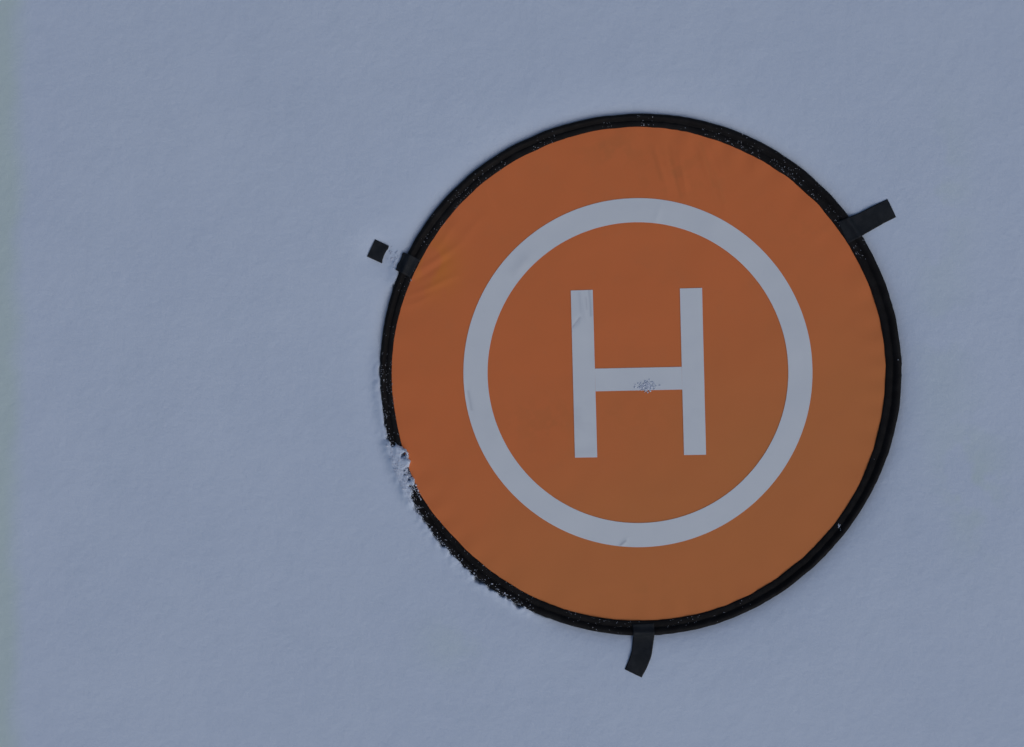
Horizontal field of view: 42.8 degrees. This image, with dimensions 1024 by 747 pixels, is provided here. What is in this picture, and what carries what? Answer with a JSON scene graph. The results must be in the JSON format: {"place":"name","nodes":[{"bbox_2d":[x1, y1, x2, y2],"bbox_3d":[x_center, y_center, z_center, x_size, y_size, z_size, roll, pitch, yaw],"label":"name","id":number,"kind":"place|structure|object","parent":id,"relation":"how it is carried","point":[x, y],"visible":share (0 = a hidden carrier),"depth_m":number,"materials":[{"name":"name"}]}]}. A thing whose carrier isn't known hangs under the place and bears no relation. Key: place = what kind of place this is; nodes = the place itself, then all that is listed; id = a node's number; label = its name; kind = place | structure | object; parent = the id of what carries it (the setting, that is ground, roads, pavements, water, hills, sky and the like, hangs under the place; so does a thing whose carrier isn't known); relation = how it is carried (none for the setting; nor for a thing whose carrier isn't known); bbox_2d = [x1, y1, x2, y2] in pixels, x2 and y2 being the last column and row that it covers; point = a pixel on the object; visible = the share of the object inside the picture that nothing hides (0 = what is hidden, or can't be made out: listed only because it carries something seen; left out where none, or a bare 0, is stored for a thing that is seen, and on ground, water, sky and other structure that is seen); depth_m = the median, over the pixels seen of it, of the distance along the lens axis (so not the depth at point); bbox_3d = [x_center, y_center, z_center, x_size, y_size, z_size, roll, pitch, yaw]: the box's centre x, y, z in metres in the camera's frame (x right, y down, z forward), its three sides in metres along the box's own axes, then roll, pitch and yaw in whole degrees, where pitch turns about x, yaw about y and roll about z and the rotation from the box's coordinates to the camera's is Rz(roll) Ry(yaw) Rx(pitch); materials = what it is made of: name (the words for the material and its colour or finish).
{"place":"outdoors","nodes":[
{"label":"outdoors","id":0,"kind":"place"},
{"bbox_2d":[0,0,1023,746],"bbox_3d":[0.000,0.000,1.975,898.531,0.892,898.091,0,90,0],"label":"snow ground","id":1,"kind":"structure","parent":0,"point":[214,530],"depth_m":1.99,"materials":[{"name":"white snow"}]},
{"bbox_2d":[367,114,901,676],"bbox_3d":[0.188,0.033,2.006,0.819,0.031,0.862,0,90,0],"label":"landing pad","id":2,"kind":"object","parent":1,"relation":"on","point":[559,292],"visible":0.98,"depth_m":2.00,"materials":[{"name":"orange fabric"}]},
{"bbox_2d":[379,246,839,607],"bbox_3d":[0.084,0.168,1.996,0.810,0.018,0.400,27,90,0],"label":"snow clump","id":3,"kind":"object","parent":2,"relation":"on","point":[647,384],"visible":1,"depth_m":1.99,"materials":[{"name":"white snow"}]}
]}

